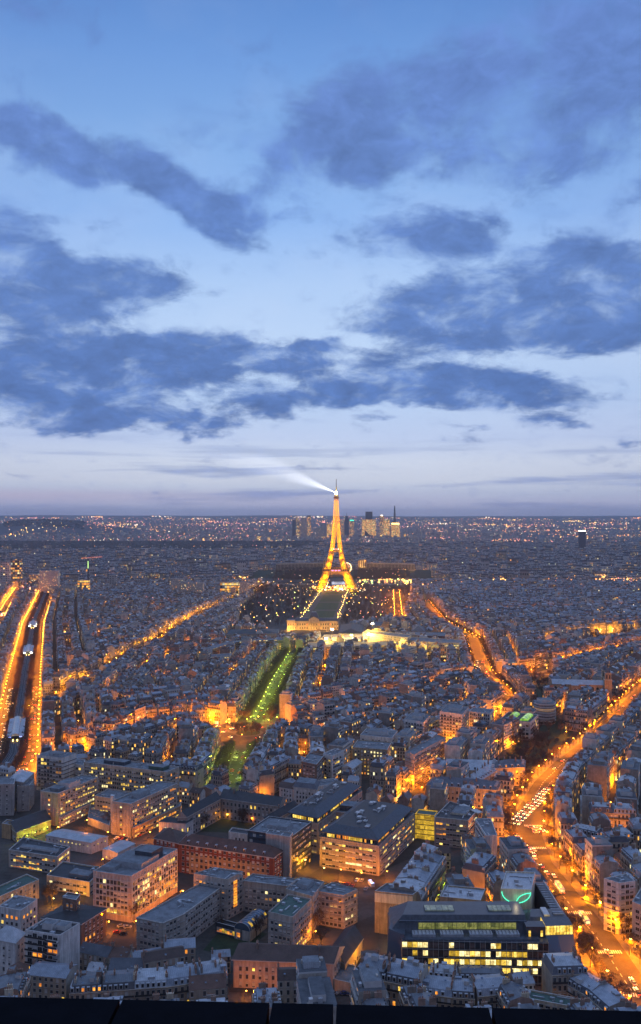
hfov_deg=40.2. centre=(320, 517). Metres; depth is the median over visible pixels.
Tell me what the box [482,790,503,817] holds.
apartment building
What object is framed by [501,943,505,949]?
window
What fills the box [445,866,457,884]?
town house
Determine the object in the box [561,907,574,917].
bare tree
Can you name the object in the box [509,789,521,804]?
bare tree
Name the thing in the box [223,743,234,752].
bare tree
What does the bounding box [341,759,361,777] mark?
white house
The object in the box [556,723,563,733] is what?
bare tree
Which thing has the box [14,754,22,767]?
bare tree
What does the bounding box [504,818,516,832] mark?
bare tree
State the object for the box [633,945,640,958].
bare tree
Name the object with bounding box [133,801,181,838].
hospital podium
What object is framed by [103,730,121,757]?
apartment building
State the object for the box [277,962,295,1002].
town house
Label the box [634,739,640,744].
apartment building
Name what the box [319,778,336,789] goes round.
row house
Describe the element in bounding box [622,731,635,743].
apartment building
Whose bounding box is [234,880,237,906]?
stair window
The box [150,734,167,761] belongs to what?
apartment building
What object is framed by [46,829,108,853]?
hall
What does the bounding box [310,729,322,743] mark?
apartment building
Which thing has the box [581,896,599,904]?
shop canopy
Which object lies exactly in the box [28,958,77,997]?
town house
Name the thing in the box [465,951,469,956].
window
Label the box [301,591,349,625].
gravel path
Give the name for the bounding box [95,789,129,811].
hospital wing
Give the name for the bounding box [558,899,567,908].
bare tree
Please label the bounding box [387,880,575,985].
glass office
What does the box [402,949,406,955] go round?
window
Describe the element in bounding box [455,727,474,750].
apartment building
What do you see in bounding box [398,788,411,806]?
town house
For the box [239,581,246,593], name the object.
skyscraper
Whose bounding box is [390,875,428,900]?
apartment building
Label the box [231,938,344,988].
ochre hospital
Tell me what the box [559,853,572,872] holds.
bare tree
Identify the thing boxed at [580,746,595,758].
apartment building
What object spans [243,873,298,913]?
striped hospital
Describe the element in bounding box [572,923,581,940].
bare tree
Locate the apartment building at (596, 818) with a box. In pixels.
[588,810,611,830]
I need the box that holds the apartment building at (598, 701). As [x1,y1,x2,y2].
[590,696,601,723]
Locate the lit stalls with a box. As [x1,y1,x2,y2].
[312,578,410,590]
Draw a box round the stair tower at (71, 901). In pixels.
[63,892,80,910]
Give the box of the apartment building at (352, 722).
[340,715,359,736]
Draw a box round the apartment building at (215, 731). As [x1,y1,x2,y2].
[203,726,218,754]
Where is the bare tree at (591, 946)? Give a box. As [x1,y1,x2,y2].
[579,933,603,966]
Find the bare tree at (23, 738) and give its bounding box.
[20,736,28,742]
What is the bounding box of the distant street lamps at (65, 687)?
[1,586,640,692]
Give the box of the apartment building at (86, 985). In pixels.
[69,967,103,998]
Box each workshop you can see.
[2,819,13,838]
[7,810,51,842]
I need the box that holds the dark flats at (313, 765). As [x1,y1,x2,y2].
[302,752,323,779]
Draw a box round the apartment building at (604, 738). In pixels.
[596,732,609,750]
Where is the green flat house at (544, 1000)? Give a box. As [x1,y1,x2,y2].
[527,989,579,1008]
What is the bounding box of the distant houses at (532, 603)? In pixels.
[0,575,640,645]
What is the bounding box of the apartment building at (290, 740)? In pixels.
[283,738,298,751]
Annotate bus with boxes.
[555,880,564,893]
[578,910,589,925]
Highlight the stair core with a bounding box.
[266,829,292,877]
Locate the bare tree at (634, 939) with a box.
[621,929,639,952]
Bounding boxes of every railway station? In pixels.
[7,716,25,743]
[23,644,33,656]
[28,620,36,629]
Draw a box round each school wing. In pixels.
[0,874,38,904]
[0,895,36,931]
[47,861,98,896]
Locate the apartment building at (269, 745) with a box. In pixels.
[254,738,271,750]
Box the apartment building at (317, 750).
[309,745,324,754]
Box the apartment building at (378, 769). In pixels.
[369,756,388,789]
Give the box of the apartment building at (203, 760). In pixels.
[192,754,208,785]
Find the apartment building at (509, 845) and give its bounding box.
[499,835,528,872]
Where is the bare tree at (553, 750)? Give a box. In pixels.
[547,748,558,756]
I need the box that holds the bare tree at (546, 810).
[540,807,552,819]
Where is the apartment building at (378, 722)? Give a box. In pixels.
[370,717,382,727]
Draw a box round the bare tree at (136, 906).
[127,897,142,913]
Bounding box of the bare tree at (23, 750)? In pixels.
[18,747,27,761]
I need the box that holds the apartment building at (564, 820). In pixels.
[556,808,576,849]
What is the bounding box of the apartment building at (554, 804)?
[553,795,572,819]
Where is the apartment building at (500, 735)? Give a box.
[493,725,502,753]
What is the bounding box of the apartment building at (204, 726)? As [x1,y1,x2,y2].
[196,721,210,739]
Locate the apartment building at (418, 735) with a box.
[417,731,421,741]
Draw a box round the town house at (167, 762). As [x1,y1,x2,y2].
[161,758,170,764]
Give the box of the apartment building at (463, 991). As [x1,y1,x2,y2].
[451,976,474,1006]
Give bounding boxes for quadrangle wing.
[176,791,221,833]
[220,788,286,823]
[259,800,296,821]
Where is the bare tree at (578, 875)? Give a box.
[573,870,586,883]
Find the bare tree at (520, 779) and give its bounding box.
[516,773,532,790]
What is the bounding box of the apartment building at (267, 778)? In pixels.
[257,762,274,794]
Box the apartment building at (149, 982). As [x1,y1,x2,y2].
[134,961,167,999]
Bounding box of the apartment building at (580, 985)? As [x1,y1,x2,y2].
[566,967,609,998]
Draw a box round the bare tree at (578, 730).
[574,728,584,735]
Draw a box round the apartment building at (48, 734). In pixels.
[41,728,54,749]
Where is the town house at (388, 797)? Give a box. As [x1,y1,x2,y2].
[381,790,393,802]
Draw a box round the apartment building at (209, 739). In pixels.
[198,735,215,763]
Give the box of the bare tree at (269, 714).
[267,710,274,722]
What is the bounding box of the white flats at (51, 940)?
[24,918,79,972]
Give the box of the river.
[262,582,410,584]
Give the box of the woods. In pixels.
[0,519,640,549]
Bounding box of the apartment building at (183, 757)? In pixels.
[179,755,188,760]
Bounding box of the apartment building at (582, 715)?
[576,705,592,732]
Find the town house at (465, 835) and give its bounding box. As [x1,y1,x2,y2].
[461,832,473,863]
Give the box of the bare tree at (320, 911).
[312,906,323,925]
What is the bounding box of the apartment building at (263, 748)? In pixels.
[251,743,268,759]
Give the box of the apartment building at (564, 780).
[555,775,573,811]
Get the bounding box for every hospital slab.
[40,774,98,825]
[84,757,178,802]
[112,781,177,836]
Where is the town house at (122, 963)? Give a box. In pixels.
[108,950,146,970]
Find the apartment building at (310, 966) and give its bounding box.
[296,955,326,1002]
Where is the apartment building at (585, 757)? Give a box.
[573,752,590,780]
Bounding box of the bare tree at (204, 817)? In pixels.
[200,814,208,828]
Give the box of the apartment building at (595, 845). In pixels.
[585,835,612,892]
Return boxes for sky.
[0,0,640,515]
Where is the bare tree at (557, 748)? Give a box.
[552,744,560,753]
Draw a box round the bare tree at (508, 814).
[503,808,516,824]
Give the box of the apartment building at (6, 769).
[0,762,15,776]
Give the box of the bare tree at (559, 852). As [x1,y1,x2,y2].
[555,847,568,865]
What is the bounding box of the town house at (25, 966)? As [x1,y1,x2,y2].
[10,962,29,971]
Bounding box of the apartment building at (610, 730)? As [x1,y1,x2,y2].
[595,723,616,745]
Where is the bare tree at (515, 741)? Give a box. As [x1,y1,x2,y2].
[510,737,520,746]
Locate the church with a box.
[551,665,611,702]
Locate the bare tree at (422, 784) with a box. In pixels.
[416,779,428,791]
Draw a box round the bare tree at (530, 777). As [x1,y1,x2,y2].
[523,771,533,782]
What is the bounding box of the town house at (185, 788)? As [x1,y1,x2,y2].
[179,778,194,803]
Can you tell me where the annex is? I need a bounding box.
[333,964,355,994]
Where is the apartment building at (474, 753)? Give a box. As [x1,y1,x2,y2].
[468,746,484,759]
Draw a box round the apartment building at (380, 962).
[355,952,391,986]
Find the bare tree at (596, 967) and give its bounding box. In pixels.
[590,954,607,977]
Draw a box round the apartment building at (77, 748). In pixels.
[70,741,84,753]
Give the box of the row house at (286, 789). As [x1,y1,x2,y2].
[279,781,294,803]
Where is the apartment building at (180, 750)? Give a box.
[173,742,190,758]
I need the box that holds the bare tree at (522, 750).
[518,747,529,755]
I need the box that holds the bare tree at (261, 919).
[252,913,266,935]
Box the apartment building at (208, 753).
[193,747,213,782]
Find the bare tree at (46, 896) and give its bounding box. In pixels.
[38,884,52,897]
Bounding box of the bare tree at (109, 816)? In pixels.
[101,811,110,820]
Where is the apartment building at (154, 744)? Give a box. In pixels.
[150,740,164,761]
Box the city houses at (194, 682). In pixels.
[0,612,640,1023]
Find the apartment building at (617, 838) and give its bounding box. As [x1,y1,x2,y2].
[601,825,629,853]
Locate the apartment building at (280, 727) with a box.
[265,721,284,747]
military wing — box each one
[226,629,278,638]
[338,623,363,633]
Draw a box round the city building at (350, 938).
[332,925,363,969]
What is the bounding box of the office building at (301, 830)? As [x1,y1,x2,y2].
[248,816,311,876]
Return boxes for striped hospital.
[136,884,220,950]
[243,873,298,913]
[268,894,311,944]
[286,877,323,933]
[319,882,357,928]
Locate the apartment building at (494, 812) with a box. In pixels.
[485,801,504,844]
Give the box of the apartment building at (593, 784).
[581,780,602,794]
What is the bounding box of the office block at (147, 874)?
[93,844,177,922]
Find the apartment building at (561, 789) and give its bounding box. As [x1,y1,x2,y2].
[553,784,572,800]
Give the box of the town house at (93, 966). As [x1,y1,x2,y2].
[86,956,108,971]
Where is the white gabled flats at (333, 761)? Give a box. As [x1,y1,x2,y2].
[323,748,343,780]
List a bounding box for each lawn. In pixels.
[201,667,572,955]
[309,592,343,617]
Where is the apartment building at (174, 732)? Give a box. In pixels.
[168,726,176,741]
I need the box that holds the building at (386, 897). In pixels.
[375,883,423,933]
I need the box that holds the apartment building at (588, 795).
[580,786,603,824]
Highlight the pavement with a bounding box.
[0,584,640,979]
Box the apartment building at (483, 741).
[470,735,489,759]
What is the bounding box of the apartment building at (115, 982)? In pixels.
[102,964,135,999]
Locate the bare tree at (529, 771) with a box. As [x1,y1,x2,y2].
[525,769,534,782]
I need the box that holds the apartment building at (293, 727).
[285,724,300,734]
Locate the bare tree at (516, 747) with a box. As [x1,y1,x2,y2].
[514,744,523,754]
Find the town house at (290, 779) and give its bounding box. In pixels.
[279,774,295,783]
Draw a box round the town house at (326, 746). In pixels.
[324,740,330,751]
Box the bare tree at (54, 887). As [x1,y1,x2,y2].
[42,880,58,896]
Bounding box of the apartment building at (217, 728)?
[210,726,220,748]
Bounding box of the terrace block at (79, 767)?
[74,758,84,776]
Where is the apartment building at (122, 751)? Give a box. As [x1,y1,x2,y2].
[115,744,129,758]
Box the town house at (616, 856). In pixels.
[613,847,621,866]
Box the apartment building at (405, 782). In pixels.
[394,763,409,793]
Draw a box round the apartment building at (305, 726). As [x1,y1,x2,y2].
[298,720,312,734]
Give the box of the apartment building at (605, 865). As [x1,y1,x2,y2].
[591,851,619,901]
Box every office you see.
[9,837,69,872]
[211,653,231,660]
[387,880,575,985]
[434,801,482,848]
[475,818,496,859]
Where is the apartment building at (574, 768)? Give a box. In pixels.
[562,762,579,798]
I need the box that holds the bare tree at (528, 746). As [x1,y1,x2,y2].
[523,743,534,757]
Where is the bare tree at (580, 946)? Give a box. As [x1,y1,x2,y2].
[574,937,584,955]
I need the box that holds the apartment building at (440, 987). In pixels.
[423,971,454,1006]
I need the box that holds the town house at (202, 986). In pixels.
[189,966,226,1000]
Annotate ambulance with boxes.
[368,879,373,886]
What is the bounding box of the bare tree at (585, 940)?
[573,928,591,954]
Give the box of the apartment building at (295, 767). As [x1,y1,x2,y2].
[288,753,304,779]
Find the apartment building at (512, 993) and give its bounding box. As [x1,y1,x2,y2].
[496,976,534,1007]
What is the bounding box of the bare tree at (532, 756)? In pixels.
[528,754,537,764]
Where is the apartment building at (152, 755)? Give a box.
[144,744,162,763]
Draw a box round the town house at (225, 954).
[211,947,230,973]
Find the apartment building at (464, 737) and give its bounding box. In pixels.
[457,734,467,758]
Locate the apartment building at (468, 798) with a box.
[457,791,474,807]
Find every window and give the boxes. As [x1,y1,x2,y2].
[85,765,178,802]
[92,780,96,800]
[150,855,176,901]
[162,787,175,811]
[182,845,188,872]
[213,891,219,922]
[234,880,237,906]
[249,825,310,869]
[322,817,413,866]
[365,634,410,641]
[402,941,406,947]
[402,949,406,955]
[407,941,411,947]
[407,949,411,955]
[418,942,422,947]
[418,950,422,955]
[423,942,427,947]
[423,950,427,955]
[428,942,432,947]
[428,950,432,955]
[430,740,444,764]
[433,942,437,947]
[433,950,437,955]
[439,942,443,947]
[439,950,443,956]
[444,942,448,948]
[444,950,448,956]
[449,942,453,948]
[449,950,453,956]
[449,958,453,964]
[454,942,458,948]
[454,950,458,956]
[464,711,467,726]
[465,942,469,948]
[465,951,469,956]
[465,959,469,964]
[470,711,493,724]
[470,942,474,948]
[470,951,474,956]
[470,959,474,964]
[475,943,479,948]
[475,951,479,956]
[475,959,479,964]
[480,943,484,948]
[480,951,484,956]
[480,959,484,964]
[486,943,490,948]
[486,951,490,956]
[486,959,490,965]
[491,943,495,948]
[491,951,495,957]
[491,959,495,965]
[496,943,500,948]
[496,951,500,957]
[496,959,500,965]
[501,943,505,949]
[501,951,505,957]
[501,959,505,965]
[507,943,547,982]
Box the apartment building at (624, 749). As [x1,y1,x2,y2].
[610,741,627,760]
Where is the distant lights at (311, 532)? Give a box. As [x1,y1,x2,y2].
[0,516,640,631]
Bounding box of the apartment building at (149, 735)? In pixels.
[142,729,153,745]
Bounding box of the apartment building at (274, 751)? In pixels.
[267,745,284,758]
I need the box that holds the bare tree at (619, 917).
[614,910,631,940]
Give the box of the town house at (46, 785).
[43,780,59,788]
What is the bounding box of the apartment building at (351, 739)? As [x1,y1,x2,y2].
[344,734,354,760]
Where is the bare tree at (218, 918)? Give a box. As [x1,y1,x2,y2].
[211,915,227,925]
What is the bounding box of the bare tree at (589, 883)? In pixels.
[580,881,591,893]
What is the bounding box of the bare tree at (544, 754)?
[541,751,551,762]
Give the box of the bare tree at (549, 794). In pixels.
[546,791,553,802]
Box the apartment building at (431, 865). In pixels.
[405,853,441,900]
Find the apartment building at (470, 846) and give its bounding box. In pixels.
[463,835,492,864]
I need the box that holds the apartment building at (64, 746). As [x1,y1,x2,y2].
[58,742,69,751]
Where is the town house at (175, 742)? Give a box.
[172,738,178,752]
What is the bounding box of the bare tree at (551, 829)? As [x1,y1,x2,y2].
[545,826,554,836]
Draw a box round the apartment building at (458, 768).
[446,759,468,777]
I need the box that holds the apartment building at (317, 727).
[308,725,324,752]
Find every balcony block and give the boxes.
[36,750,76,789]
[603,873,635,934]
[632,888,640,948]
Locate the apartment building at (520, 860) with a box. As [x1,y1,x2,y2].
[509,851,537,870]
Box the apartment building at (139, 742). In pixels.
[128,733,148,761]
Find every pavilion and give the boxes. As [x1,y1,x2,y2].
[158,817,193,836]
[229,827,247,841]
[411,624,425,631]
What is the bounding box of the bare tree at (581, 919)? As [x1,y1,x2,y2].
[571,911,586,929]
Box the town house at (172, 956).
[141,945,185,967]
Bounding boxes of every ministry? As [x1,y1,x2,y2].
[308,641,398,658]
[363,630,410,643]
[395,631,454,638]
[409,637,465,657]
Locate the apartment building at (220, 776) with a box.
[211,764,229,786]
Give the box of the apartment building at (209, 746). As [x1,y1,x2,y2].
[196,742,212,751]
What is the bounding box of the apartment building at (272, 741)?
[263,736,276,748]
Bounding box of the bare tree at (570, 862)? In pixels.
[560,859,578,880]
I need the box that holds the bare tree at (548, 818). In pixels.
[540,811,553,825]
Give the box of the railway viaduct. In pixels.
[2,593,45,765]
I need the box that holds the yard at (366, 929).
[39,808,528,992]
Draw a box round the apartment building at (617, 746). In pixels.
[608,743,623,773]
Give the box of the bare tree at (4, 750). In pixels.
[0,746,8,754]
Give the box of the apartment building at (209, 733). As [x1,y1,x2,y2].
[203,730,216,754]
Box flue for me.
[110,795,114,832]
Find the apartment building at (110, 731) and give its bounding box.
[101,729,116,735]
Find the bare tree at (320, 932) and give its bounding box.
[313,921,330,939]
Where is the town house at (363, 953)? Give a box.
[361,947,379,955]
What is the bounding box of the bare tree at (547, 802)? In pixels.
[543,799,552,809]
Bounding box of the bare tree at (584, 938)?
[579,932,596,952]
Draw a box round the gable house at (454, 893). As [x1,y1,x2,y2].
[440,885,484,900]
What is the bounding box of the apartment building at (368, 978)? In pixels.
[350,964,388,1005]
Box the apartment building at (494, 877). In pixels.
[485,865,504,900]
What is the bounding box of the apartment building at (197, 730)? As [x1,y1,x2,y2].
[192,723,198,744]
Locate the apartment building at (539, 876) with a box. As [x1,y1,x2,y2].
[522,867,548,887]
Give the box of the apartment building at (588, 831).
[571,820,602,837]
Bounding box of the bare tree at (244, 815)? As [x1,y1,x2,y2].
[237,807,247,823]
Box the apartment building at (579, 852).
[573,840,584,880]
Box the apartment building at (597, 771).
[586,758,609,801]
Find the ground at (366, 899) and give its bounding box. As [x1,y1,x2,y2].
[0,543,640,1004]
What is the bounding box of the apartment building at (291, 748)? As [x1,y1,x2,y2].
[283,741,298,755]
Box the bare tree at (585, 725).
[580,721,589,733]
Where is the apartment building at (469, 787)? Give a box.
[461,780,476,808]
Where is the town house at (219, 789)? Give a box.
[212,785,230,794]
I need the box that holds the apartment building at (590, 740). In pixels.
[582,732,599,754]
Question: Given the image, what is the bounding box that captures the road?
[0,585,640,1005]
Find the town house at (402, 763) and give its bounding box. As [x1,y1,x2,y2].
[395,760,404,766]
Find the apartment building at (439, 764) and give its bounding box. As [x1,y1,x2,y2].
[429,757,447,778]
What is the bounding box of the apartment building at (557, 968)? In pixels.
[541,945,587,995]
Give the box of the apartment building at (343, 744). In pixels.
[329,737,349,764]
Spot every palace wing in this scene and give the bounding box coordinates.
[276,559,328,569]
[358,559,414,570]
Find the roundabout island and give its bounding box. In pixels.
[233,729,262,736]
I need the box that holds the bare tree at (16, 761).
[12,758,22,766]
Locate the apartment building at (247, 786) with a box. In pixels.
[238,780,257,792]
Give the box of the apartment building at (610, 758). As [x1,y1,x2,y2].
[594,751,614,789]
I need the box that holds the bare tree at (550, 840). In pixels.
[547,835,562,857]
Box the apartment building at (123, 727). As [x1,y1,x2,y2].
[112,722,131,733]
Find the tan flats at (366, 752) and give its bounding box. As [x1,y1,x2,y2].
[352,740,391,775]
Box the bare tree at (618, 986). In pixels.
[613,979,633,997]
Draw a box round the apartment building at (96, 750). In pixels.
[89,743,106,758]
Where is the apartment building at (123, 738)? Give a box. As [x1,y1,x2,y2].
[118,730,131,746]
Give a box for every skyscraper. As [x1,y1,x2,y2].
[0,561,10,583]
[10,559,21,587]
[29,574,38,591]
[39,570,59,595]
[49,586,76,596]
[77,580,89,589]
[109,575,116,584]
[170,578,184,589]
[180,582,203,592]
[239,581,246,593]
[265,525,267,539]
[292,520,295,535]
[296,516,299,536]
[301,517,306,536]
[307,515,310,536]
[316,527,320,538]
[321,522,326,537]
[327,524,332,537]
[340,520,343,536]
[344,513,348,534]
[349,520,353,535]
[354,529,357,537]
[362,512,375,537]
[380,515,383,536]
[384,519,389,535]
[391,523,399,536]
[392,506,395,522]
[446,529,452,537]
[578,530,585,547]
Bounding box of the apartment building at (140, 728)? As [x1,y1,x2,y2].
[136,721,155,735]
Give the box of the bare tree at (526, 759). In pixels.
[519,756,531,769]
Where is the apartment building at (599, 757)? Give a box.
[592,755,609,770]
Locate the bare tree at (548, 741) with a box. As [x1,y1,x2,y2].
[543,737,553,745]
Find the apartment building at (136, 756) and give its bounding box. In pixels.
[128,749,142,761]
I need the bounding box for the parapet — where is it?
[0,997,640,1023]
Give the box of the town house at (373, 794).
[366,785,379,800]
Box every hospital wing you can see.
[59,801,90,827]
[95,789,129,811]
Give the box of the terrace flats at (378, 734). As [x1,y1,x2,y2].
[360,727,397,741]
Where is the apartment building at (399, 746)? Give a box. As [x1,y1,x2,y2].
[392,737,408,764]
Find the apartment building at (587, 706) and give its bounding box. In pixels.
[575,704,590,731]
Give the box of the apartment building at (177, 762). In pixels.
[168,756,184,777]
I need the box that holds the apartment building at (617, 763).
[605,748,620,780]
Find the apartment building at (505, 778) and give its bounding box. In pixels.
[493,769,514,801]
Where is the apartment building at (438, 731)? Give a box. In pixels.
[432,726,442,735]
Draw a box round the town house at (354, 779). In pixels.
[347,772,361,789]
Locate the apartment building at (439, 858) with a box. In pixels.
[410,848,446,894]
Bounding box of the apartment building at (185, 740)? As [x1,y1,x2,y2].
[179,737,191,757]
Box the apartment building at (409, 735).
[395,727,416,747]
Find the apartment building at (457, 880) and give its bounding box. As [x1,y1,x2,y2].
[444,874,473,886]
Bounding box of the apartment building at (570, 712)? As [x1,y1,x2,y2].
[565,703,579,730]
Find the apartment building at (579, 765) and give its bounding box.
[565,758,581,794]
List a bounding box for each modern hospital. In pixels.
[286,780,361,854]
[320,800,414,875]
[336,801,358,818]
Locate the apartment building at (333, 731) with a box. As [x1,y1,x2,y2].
[323,722,343,744]
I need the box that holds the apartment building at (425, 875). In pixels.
[395,865,434,900]
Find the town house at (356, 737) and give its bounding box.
[353,733,359,742]
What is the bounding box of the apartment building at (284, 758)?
[268,751,289,780]
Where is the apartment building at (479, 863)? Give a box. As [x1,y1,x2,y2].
[461,845,497,900]
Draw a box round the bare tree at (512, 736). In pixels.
[508,735,518,746]
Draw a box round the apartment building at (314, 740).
[310,738,322,744]
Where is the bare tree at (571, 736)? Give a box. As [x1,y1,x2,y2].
[570,733,577,745]
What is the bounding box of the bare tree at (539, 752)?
[535,749,543,757]
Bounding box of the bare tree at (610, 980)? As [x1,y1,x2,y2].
[599,971,617,985]
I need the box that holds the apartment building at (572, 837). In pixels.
[563,825,587,867]
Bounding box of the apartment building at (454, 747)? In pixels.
[444,736,464,758]
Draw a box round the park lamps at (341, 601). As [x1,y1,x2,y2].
[266,579,397,617]
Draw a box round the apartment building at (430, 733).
[419,729,437,740]
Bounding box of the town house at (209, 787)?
[202,780,217,796]
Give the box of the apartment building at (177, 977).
[164,959,196,1000]
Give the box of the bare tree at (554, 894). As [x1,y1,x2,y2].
[549,886,561,898]
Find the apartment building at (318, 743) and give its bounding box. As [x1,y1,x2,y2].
[309,741,324,752]
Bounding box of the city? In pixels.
[0,517,640,583]
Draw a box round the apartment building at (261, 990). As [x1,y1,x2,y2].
[252,981,281,1002]
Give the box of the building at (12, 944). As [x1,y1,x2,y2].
[0,925,24,974]
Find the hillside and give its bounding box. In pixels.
[249,570,433,577]
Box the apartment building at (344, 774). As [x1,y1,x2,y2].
[341,767,356,781]
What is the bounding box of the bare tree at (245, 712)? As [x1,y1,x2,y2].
[243,710,250,718]
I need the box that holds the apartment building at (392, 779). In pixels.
[384,765,400,801]
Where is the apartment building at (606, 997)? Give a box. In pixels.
[586,978,628,1010]
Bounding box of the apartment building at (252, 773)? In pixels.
[245,761,270,790]
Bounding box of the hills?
[0,515,640,542]
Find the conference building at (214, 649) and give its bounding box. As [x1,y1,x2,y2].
[203,638,282,653]
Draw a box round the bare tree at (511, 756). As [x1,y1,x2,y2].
[506,752,515,758]
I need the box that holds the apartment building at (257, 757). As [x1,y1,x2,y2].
[247,753,262,761]
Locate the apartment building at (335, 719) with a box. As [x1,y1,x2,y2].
[324,717,339,724]
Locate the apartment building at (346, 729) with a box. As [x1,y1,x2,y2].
[341,722,349,734]
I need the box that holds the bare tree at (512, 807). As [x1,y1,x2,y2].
[506,804,515,812]
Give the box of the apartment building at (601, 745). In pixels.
[600,739,603,751]
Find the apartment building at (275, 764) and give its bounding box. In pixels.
[262,755,281,793]
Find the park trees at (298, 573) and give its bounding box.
[7,566,640,719]
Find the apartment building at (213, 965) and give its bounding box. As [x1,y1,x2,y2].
[196,957,227,1000]
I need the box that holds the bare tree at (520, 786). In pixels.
[516,780,527,795]
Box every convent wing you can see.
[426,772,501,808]
[444,756,497,773]
[465,762,497,779]
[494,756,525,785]
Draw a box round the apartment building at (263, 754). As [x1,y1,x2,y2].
[248,748,266,759]
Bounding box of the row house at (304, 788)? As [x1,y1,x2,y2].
[293,777,320,804]
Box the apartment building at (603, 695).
[595,692,607,718]
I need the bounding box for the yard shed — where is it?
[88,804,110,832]
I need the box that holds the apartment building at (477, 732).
[470,726,481,736]
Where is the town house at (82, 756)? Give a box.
[74,751,87,760]
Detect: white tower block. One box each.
[404,712,430,734]
[439,704,468,741]
[469,707,493,726]
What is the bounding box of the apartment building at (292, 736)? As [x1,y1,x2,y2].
[284,733,296,740]
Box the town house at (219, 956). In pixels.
[215,953,227,975]
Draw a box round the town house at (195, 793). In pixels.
[189,785,204,805]
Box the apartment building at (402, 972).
[386,954,428,1005]
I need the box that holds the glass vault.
[234,909,266,941]
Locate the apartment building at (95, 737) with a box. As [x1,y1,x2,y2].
[86,730,104,751]
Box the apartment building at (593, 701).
[586,698,598,726]
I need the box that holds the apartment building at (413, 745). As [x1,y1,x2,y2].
[408,742,419,749]
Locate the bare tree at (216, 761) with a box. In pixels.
[213,756,225,766]
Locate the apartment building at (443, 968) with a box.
[429,960,458,976]
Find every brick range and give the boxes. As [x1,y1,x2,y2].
[153,828,187,871]
[178,834,283,879]
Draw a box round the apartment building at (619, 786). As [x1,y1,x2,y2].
[615,784,629,797]
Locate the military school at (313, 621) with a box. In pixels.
[287,612,338,629]
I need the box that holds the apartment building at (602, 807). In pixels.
[588,799,613,830]
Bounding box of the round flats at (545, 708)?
[533,698,555,724]
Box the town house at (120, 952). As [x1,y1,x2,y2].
[107,940,132,963]
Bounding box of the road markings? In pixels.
[425,756,639,996]
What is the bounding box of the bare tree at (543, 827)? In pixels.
[541,824,550,836]
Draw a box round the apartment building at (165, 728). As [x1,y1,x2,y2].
[163,725,173,744]
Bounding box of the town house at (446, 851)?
[438,846,450,868]
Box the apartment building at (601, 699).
[593,695,604,721]
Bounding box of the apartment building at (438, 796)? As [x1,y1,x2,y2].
[428,779,448,811]
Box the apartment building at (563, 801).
[554,792,571,839]
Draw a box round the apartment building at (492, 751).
[490,740,494,759]
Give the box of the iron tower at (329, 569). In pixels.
[313,479,357,590]
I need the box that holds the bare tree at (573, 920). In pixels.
[569,916,579,930]
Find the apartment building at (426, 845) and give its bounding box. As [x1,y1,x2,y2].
[414,839,438,853]
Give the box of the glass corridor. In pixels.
[215,919,241,939]
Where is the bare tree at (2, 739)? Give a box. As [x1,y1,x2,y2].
[1,735,11,743]
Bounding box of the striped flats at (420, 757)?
[405,735,445,788]
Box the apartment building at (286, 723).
[275,717,290,729]
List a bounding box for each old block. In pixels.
[0,776,15,815]
[12,770,34,809]
[17,779,33,811]
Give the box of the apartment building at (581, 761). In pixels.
[574,757,585,785]
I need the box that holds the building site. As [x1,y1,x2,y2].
[322,634,362,641]
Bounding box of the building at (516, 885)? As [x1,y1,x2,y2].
[501,871,534,908]
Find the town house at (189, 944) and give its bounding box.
[164,934,195,963]
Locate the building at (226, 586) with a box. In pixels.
[220,582,238,594]
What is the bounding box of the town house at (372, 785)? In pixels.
[367,780,381,800]
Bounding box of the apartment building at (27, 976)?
[5,966,31,996]
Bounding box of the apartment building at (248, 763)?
[242,758,257,781]
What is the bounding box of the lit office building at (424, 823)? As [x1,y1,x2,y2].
[415,809,437,839]
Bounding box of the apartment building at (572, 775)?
[558,768,577,809]
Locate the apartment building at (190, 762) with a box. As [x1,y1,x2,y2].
[181,757,200,787]
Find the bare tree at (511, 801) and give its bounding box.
[506,798,516,805]
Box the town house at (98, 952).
[80,941,112,971]
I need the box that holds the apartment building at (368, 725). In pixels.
[360,721,376,733]
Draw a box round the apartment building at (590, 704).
[583,701,595,728]
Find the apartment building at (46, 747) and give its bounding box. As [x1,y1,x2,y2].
[40,741,51,752]
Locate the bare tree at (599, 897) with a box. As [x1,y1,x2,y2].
[586,887,603,901]
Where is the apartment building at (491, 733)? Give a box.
[482,726,498,757]
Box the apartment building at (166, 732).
[155,728,171,757]
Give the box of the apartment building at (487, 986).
[468,969,507,1007]
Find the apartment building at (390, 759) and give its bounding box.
[379,753,394,768]
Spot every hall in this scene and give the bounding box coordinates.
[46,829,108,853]
[102,840,135,859]
[374,616,420,625]
[501,712,537,738]
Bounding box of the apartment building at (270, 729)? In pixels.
[265,727,277,733]
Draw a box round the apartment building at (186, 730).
[178,723,195,757]
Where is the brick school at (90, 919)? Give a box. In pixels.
[40,904,107,946]
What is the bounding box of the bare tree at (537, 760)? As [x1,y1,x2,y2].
[532,758,542,774]
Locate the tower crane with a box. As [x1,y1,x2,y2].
[82,556,101,579]
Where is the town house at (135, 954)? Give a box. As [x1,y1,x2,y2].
[131,941,162,957]
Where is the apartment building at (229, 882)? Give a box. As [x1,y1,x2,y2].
[194,867,243,919]
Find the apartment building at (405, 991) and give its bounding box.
[398,978,427,1005]
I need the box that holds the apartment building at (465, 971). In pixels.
[457,961,501,978]
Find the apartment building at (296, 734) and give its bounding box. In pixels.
[284,730,298,742]
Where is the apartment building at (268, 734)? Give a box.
[262,732,278,745]
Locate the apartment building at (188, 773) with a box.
[181,760,203,787]
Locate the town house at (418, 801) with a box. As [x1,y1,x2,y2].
[411,793,427,811]
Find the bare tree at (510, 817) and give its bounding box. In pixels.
[504,815,514,824]
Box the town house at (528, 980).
[508,966,534,989]
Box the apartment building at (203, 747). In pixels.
[194,744,209,755]

